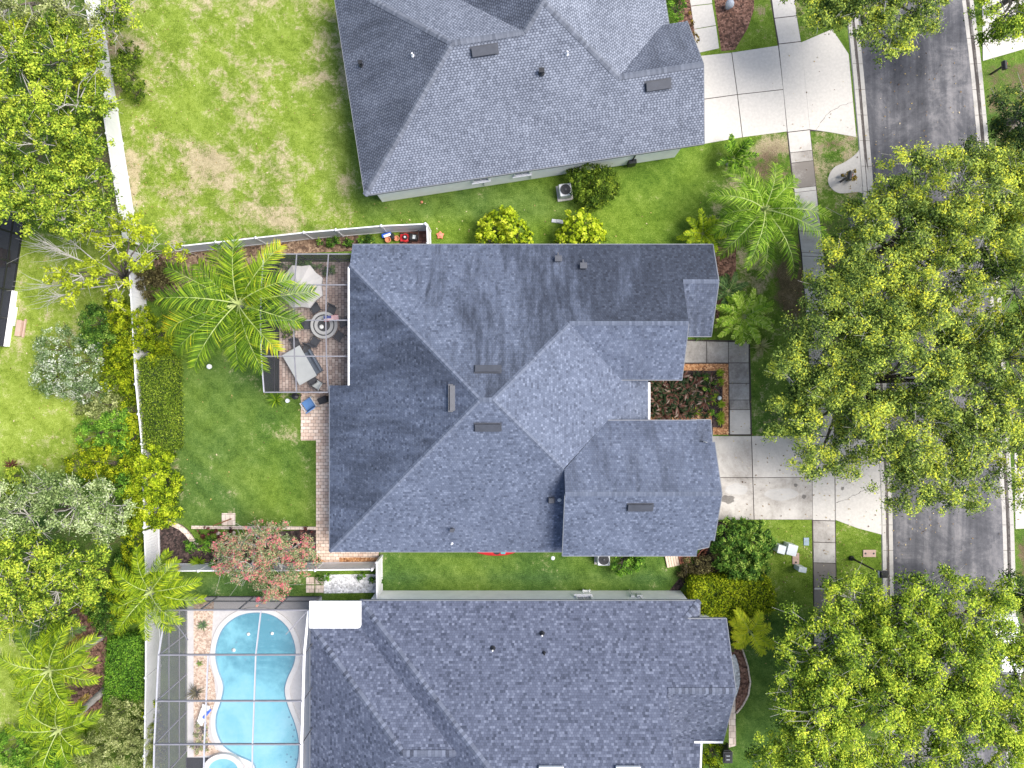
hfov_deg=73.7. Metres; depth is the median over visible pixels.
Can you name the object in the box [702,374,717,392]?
shrub
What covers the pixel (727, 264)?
mulch bed
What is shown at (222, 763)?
spa water
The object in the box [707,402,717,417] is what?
shrub
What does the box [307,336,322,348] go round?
patio chair
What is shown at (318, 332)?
patio table
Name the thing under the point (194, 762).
deck mat
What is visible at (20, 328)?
step box
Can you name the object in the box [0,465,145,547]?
silver tree
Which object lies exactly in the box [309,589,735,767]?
house
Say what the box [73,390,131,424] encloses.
shrub
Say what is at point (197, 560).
bed plant
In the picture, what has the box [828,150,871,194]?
mailbox pad
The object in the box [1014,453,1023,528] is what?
driveway
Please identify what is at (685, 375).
bromeliad
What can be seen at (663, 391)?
bromeliad
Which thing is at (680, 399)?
bromeliad
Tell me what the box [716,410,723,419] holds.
lime plant
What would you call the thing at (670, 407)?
bromeliad
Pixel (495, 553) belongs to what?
kayak
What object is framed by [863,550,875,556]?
meter lid
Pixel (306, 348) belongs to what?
metal chair
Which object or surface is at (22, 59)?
shade tree
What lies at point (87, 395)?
bare shrub
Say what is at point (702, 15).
front path
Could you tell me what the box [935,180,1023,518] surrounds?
oak tree
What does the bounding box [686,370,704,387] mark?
bromeliad
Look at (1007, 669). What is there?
pickup truck
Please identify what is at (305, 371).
dining table
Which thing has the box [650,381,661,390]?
bromeliad
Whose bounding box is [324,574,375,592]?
pebble bed
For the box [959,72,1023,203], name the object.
oak tree
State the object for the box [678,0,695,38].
mulch bed
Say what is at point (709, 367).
bark chip border
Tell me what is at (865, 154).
kerb
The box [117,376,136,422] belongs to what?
shrub
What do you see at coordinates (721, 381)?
lime plant
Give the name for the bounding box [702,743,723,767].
shrub
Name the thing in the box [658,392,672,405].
bromeliad
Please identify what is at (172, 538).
mulch bed
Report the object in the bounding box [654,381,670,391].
bromeliad
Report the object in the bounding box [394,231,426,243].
paved strip
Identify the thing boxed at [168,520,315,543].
bed edging
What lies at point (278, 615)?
pool coping
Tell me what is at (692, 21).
shrub
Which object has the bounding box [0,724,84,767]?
shrub
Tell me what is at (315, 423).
garden path
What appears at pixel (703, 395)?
bromeliad
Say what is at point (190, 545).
shrub
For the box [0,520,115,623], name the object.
shade tree
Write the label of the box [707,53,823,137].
driveway bed
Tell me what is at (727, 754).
wheelie bin
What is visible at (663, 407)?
bromeliad
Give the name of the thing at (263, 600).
flowering shrub
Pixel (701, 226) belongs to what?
cycad
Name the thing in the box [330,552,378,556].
garden path
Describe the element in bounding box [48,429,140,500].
shrub
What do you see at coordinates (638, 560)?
round shrub
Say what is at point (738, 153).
cycad
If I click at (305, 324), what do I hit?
patio chair
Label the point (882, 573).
street lamp
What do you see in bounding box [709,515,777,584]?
round shrub
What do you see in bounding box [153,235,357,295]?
leaf litter
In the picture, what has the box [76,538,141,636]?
shrub
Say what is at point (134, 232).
sparse tree
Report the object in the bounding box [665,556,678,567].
stepping pad
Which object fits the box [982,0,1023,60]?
driveway
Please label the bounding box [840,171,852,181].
mailbox
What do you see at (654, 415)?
bromeliad
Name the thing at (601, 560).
air conditioner
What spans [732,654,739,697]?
pebble bed
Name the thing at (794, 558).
meter lid
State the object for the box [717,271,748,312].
cycad
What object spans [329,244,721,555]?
house
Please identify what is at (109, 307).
shrub
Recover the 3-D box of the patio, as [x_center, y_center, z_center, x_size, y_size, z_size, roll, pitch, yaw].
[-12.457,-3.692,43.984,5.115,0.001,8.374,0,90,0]
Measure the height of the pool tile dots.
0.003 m
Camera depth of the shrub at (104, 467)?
42.61 m
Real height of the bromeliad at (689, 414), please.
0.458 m
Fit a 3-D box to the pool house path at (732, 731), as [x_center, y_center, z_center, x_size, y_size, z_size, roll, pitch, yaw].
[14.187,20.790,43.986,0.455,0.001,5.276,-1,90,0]
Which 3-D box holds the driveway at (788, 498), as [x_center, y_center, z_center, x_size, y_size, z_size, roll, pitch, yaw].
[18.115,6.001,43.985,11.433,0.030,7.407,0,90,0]
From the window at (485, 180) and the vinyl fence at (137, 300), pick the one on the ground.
the vinyl fence at (137, 300)
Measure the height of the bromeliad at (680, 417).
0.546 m
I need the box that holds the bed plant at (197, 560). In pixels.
[187,556,206,572]
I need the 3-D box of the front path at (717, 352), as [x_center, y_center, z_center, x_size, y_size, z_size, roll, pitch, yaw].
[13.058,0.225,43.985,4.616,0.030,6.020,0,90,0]
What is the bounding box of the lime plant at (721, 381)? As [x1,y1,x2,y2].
[717,378,724,386]
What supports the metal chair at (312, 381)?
on the patio
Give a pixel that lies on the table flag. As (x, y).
(333, 317)
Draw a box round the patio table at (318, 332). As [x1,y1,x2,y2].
[310,312,337,338]
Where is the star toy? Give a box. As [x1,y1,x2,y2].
[437,231,443,238]
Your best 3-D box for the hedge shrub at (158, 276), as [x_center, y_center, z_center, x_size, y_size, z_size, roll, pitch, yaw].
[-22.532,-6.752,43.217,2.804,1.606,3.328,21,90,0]
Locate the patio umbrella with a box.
[280,265,322,307]
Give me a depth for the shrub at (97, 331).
42.46 m
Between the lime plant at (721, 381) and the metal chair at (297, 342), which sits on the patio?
the metal chair at (297, 342)
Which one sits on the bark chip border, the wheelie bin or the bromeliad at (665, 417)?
the bromeliad at (665, 417)
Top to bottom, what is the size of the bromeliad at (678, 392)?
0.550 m
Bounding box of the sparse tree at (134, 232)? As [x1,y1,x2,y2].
[7,207,192,312]
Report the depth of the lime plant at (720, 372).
43.78 m
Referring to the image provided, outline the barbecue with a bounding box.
[317,396,328,404]
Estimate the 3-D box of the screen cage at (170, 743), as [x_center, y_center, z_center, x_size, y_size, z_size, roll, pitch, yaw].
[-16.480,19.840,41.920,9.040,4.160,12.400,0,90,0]
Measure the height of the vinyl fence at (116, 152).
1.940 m
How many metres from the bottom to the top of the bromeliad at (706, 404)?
0.591 m
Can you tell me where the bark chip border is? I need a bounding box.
[650,364,727,434]
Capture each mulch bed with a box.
[64,599,106,716]
[160,523,320,562]
[648,371,728,434]
[669,522,728,597]
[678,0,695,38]
[714,0,753,50]
[716,246,735,322]
[731,641,748,710]
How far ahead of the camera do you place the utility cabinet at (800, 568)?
43.19 m
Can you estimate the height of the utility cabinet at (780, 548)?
0.760 m
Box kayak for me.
[476,552,515,555]
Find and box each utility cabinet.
[773,543,785,554]
[783,541,797,556]
[794,564,806,572]
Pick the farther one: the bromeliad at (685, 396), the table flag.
the bromeliad at (685, 396)
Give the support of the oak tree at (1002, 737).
on the ground
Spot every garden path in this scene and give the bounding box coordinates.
[301,393,338,561]
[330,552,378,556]
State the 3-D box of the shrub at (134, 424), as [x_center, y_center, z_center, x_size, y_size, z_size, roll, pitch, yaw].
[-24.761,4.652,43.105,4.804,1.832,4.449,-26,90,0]
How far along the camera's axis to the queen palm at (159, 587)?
40.20 m
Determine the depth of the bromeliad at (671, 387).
43.56 m
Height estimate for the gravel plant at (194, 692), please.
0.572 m
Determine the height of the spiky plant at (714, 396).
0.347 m
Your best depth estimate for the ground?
44.00 m
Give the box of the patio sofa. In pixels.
[304,349,323,374]
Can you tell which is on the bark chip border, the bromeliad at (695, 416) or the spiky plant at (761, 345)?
the bromeliad at (695, 416)
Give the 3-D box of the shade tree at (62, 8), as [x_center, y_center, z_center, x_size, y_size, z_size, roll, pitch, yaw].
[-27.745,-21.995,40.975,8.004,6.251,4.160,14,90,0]
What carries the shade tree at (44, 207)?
on the ground
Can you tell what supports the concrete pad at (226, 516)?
on the ground
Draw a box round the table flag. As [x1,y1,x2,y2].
[323,315,338,321]
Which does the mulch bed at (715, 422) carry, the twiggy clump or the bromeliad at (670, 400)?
the bromeliad at (670, 400)
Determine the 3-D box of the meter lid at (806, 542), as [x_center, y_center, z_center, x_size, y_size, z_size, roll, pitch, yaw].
[18.954,10.148,43.970,0.340,0.060,0.500,0,90,0]
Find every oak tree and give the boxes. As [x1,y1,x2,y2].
[742,668,941,767]
[760,254,1023,519]
[765,562,912,723]
[778,0,960,69]
[801,135,1023,329]
[856,562,1023,743]
[862,623,1023,767]
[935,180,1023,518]
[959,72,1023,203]
[963,0,1023,59]
[998,564,1023,642]
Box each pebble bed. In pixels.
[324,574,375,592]
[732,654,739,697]
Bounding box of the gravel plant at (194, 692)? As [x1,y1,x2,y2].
[185,682,205,703]
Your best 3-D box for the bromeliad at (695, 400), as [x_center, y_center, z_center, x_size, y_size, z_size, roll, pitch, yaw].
[11.589,1.056,43.591,1.195,0.559,1.298,-10,90,0]
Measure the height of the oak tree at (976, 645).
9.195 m
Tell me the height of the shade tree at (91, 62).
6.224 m
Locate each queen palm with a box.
[0,621,105,726]
[4,679,106,767]
[108,544,206,640]
[152,233,319,375]
[706,161,833,279]
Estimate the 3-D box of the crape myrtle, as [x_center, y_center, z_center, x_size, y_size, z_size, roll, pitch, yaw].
[-15.132,10.697,41.831,7.083,4.537,5.292,0,90,0]
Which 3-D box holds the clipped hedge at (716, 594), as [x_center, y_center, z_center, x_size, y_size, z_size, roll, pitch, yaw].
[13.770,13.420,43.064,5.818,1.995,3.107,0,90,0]
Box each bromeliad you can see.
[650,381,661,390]
[650,387,657,397]
[650,393,662,406]
[650,403,660,411]
[650,408,661,419]
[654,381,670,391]
[655,386,674,403]
[656,402,668,415]
[656,408,671,419]
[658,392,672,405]
[663,381,677,391]
[663,382,679,399]
[665,408,675,419]
[666,392,678,406]
[666,402,676,415]
[671,397,685,415]
[673,394,684,405]
[673,405,688,419]
[674,371,689,386]
[674,385,685,397]
[679,377,695,394]
[679,383,694,399]
[680,398,693,412]
[681,407,694,419]
[682,390,696,404]
[685,391,701,409]
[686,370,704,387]
[686,376,702,392]
[690,408,700,418]
[693,369,710,384]
[696,391,713,410]
[699,390,712,402]
[700,411,709,418]
[704,376,720,395]
[705,384,718,395]
[708,374,715,385]
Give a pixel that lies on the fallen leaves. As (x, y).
(436, 228)
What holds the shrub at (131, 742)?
on the ground
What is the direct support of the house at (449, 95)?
on the ground
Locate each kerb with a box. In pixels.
[847,16,894,765]
[962,0,1017,767]
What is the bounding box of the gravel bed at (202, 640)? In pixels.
[194,611,219,756]
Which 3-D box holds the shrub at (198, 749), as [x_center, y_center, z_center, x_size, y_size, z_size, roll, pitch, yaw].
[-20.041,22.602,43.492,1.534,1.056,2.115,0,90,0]
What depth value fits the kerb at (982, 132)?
43.98 m
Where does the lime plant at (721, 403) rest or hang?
on the mulch bed at (715, 422)
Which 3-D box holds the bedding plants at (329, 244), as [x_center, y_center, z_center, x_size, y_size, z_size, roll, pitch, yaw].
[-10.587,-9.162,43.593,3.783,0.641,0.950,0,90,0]
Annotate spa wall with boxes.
[205,752,245,767]
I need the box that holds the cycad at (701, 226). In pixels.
[676,208,726,252]
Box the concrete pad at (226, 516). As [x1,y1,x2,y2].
[222,513,234,524]
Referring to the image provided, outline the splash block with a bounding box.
[552,219,562,223]
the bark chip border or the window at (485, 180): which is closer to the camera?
the window at (485, 180)
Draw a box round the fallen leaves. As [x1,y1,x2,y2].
[2,2,1019,663]
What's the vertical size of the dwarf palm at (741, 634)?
2.535 m
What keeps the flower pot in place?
on the ground
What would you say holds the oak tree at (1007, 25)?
on the ground
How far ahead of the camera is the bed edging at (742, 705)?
43.91 m
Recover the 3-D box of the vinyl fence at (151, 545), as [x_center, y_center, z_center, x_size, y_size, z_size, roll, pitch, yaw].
[-22.688,10.436,43.030,0.210,1.940,2.769,-2,90,0]
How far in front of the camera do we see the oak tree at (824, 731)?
36.99 m
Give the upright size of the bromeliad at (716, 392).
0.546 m
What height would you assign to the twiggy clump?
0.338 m
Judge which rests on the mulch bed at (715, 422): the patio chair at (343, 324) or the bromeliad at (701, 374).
the bromeliad at (701, 374)
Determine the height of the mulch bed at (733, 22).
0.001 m
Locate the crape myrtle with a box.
[209,518,321,601]
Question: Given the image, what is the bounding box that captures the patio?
[280,262,349,391]
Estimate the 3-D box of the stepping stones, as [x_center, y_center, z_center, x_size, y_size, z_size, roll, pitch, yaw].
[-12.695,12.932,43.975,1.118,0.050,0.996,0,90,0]
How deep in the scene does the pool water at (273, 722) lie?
43.95 m
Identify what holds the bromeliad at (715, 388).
on the mulch bed at (715, 422)
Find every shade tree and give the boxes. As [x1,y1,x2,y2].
[0,0,100,39]
[0,6,122,186]
[0,12,116,112]
[0,155,125,241]
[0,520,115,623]
[0,580,82,642]
[87,0,143,53]
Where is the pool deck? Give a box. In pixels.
[187,597,321,767]
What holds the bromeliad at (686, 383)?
on the mulch bed at (715, 422)
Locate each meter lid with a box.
[792,553,798,563]
[804,538,808,544]
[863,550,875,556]
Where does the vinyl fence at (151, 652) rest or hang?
on the ground
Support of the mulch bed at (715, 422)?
on the ground
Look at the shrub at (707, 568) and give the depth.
43.40 m
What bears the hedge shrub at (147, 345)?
on the ground
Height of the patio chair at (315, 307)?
0.978 m
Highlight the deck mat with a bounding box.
[187,758,207,767]
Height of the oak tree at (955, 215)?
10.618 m
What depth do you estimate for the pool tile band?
43.93 m
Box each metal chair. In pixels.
[288,337,300,348]
[301,342,310,353]
[307,377,317,386]
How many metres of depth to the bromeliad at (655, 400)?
43.69 m
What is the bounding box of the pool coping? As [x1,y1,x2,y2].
[210,611,303,767]
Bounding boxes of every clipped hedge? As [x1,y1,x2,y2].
[99,628,144,706]
[136,352,187,453]
[683,570,777,619]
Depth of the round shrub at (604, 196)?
42.60 m
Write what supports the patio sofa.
on the patio
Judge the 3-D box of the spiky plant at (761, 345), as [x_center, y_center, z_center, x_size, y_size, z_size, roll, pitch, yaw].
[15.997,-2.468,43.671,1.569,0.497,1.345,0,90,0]
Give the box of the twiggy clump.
[2,458,17,471]
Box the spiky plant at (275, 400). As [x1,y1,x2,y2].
[265,393,282,406]
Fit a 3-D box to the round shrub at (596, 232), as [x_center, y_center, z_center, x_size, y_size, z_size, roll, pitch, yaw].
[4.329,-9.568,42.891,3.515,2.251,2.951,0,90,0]
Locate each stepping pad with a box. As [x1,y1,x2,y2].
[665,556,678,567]
[678,556,690,564]
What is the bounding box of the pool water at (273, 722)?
[217,614,297,767]
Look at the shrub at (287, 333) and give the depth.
43.54 m
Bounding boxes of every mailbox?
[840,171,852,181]
[990,60,1007,74]
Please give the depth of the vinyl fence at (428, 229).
42.70 m
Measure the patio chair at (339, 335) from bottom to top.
0.978 m
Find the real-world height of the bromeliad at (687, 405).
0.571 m
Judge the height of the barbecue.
0.960 m
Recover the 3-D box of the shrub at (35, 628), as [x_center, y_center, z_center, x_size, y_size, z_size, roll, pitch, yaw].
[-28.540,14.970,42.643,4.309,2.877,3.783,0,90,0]
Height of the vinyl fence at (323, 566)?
1.940 m
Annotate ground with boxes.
[0,0,1023,767]
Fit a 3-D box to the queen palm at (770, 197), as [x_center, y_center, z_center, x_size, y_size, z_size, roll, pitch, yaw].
[15.188,-9.700,41.287,7.480,5.446,7.160,0,90,0]
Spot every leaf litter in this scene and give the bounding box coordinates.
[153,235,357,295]
[320,557,378,561]
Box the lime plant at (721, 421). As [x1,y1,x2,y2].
[717,416,725,425]
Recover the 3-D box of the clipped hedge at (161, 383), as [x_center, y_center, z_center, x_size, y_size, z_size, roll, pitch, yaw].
[-22.126,1.175,42.940,2.733,2.223,6.424,0,90,0]
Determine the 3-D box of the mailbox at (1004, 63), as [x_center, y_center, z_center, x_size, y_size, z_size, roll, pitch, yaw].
[30.863,-19.976,43.310,0.258,1.380,0.540,-5,90,0]
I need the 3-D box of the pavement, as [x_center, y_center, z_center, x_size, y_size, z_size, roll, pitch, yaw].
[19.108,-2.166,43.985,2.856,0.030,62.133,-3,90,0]
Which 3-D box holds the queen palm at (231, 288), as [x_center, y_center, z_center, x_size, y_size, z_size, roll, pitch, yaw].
[-15.958,-4.473,40.603,9.236,6.832,8.066,0,90,0]
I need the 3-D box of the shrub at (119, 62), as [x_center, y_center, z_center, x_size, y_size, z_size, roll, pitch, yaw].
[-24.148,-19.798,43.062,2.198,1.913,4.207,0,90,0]
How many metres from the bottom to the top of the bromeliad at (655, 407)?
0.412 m
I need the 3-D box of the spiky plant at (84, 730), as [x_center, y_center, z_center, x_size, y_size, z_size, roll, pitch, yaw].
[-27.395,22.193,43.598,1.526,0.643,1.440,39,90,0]
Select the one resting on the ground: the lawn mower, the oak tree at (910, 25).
the oak tree at (910, 25)
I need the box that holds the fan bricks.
[695,548,707,558]
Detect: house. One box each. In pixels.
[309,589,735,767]
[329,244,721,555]
[334,0,704,201]
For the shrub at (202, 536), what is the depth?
43.60 m
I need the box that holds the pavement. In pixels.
[772,0,835,766]
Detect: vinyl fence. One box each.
[85,0,139,244]
[126,250,158,528]
[142,528,160,574]
[142,576,160,767]
[146,562,375,572]
[174,222,426,251]
[375,555,382,598]
[426,224,430,243]
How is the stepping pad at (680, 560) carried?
on the ground
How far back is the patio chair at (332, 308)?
43.53 m
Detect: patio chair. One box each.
[300,319,310,328]
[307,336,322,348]
[309,301,321,313]
[327,303,336,314]
[332,330,347,342]
[339,316,347,327]
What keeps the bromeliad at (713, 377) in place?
on the mulch bed at (715, 422)
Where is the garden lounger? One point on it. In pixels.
(201, 718)
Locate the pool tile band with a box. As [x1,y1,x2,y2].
[215,612,298,767]
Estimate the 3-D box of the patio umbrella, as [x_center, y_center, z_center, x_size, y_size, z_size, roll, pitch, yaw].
[-12.987,-6.003,42.740,2.635,2.480,2.635,0,90,0]
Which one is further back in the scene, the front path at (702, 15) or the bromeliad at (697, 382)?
the front path at (702, 15)
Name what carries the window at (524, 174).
in the house at (449, 95)
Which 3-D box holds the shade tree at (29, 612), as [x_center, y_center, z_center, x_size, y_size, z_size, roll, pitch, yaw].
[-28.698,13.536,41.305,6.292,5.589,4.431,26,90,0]
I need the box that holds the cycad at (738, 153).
[716,133,758,176]
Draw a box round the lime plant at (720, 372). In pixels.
[716,368,724,376]
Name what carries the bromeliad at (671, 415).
on the bark chip border
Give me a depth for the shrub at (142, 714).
42.94 m
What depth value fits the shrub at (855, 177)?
43.55 m
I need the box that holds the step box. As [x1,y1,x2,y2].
[14,319,26,337]
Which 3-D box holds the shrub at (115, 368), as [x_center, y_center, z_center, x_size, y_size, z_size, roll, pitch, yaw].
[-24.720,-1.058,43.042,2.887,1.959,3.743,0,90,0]
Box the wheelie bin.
[718,743,732,762]
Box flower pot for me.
[385,237,390,242]
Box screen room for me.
[0,202,24,346]
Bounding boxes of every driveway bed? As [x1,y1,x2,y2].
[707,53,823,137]
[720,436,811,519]
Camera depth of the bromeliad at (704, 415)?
43.73 m
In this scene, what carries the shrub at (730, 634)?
on the ground
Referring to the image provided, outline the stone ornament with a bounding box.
[725,0,733,9]
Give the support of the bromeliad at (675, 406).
on the mulch bed at (715, 422)
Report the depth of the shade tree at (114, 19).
40.35 m
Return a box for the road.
[858,0,1005,767]
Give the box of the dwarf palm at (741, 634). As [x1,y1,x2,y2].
[728,606,775,656]
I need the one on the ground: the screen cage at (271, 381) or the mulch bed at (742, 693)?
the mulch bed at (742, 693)
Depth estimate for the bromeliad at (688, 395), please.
43.59 m
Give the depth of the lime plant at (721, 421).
43.79 m
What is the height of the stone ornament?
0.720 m
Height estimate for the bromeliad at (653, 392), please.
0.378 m
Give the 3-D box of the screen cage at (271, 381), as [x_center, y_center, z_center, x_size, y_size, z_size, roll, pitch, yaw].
[-12.325,-3.680,42.328,5.410,3.345,8.430,0,90,0]
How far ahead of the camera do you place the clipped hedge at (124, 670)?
42.87 m
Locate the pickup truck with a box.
[982,613,1023,703]
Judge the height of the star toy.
0.200 m
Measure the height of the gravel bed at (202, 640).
0.001 m
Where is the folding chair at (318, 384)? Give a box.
[311,379,325,390]
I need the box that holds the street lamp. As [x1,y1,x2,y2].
[849,556,887,577]
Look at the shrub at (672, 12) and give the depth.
43.21 m
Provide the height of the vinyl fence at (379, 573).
1.940 m
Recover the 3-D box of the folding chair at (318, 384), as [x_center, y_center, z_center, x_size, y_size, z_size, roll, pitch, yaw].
[-12.367,0.058,43.494,0.630,0.978,0.620,30,90,0]
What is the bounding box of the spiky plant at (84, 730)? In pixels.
[72,723,91,737]
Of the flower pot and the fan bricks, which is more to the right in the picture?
the fan bricks
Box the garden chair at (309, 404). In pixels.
[299,396,319,413]
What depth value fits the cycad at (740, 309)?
42.57 m
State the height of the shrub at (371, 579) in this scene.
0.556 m
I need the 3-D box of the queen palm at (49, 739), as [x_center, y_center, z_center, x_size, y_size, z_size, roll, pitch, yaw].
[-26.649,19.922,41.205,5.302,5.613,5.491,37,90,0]
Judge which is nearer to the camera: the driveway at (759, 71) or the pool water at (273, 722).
the pool water at (273, 722)
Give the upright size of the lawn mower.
0.959 m
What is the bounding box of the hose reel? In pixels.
[289,393,301,398]
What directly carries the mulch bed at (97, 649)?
on the ground
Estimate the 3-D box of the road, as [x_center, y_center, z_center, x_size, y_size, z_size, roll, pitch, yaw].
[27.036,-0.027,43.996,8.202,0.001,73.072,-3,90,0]
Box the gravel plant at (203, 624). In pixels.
[197,619,208,630]
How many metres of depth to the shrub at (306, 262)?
43.30 m
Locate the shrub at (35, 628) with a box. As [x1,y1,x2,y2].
[12,603,86,656]
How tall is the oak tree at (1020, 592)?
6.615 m
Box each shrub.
[0,463,32,505]
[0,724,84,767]
[12,603,86,656]
[28,321,115,405]
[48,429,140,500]
[57,379,103,405]
[61,446,132,490]
[62,521,143,629]
[65,695,154,767]
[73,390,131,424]
[73,407,139,448]
[74,412,139,483]
[75,299,118,358]
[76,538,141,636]
[91,290,130,368]
[97,339,138,395]
[108,302,176,370]
[109,38,146,105]
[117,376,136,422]
[120,438,184,532]
[134,250,183,305]
[141,700,155,762]
[181,536,228,566]
[186,722,208,754]
[196,526,313,539]
[255,589,273,606]
[278,260,335,275]
[278,313,292,338]
[315,572,384,583]
[474,204,534,243]
[553,207,608,243]
[563,162,622,212]
[611,556,646,576]
[666,0,687,21]
[676,553,721,581]
[686,11,699,42]
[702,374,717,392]
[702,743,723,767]
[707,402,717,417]
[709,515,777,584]
[726,617,737,651]
[841,169,857,180]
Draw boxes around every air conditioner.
[556,183,572,201]
[594,556,609,565]
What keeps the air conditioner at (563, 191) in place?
on the ground
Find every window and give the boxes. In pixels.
[472,178,490,184]
[513,171,531,177]
[574,594,591,598]
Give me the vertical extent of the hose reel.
0.520 m
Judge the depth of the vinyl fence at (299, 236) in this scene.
42.92 m
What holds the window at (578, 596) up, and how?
in the house at (583, 678)
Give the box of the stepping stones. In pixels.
[306,577,323,592]
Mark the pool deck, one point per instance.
(292, 617)
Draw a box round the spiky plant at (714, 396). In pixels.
[703,393,717,404]
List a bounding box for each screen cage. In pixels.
[153,596,320,767]
[260,253,350,392]
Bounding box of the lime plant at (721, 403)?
[717,399,725,407]
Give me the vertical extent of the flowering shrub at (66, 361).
2.795 m
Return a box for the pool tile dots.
[236,619,295,762]
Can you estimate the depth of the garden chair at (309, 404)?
43.47 m
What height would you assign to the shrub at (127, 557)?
1.916 m
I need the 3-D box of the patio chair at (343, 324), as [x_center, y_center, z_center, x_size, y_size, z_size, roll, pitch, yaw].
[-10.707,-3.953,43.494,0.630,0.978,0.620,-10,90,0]
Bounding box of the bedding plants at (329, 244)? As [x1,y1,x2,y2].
[316,234,375,247]
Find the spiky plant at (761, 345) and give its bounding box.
[752,336,772,353]
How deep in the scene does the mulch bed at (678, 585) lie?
43.99 m
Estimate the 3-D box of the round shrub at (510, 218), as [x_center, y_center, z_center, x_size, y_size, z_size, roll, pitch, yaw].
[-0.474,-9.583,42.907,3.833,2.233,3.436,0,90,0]
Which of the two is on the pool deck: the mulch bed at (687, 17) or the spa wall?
the spa wall
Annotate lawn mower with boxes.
[400,230,418,242]
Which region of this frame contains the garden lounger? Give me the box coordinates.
[197,704,211,725]
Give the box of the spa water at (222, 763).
[209,759,236,767]
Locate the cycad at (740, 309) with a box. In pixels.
[714,288,774,345]
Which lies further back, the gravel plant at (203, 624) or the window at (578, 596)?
the gravel plant at (203, 624)
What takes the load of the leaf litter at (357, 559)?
on the ground
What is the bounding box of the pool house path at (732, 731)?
[729,700,735,747]
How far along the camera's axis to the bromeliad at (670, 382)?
43.61 m
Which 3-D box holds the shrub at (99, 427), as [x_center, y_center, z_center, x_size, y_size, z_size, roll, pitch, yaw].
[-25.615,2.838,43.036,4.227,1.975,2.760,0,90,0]
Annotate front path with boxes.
[685,341,750,433]
[690,0,718,51]
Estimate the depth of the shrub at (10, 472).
42.88 m
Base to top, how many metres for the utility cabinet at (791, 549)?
0.810 m
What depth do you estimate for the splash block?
43.94 m
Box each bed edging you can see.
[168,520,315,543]
[736,638,750,713]
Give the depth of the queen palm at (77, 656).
38.50 m
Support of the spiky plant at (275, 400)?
on the ground
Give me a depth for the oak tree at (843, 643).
37.91 m
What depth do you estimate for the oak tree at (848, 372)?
36.71 m
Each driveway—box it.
[701,30,855,143]
[713,425,881,534]
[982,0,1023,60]
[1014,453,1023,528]
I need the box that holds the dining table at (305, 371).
[282,345,317,384]
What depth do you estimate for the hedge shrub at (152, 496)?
42.19 m
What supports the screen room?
on the ground

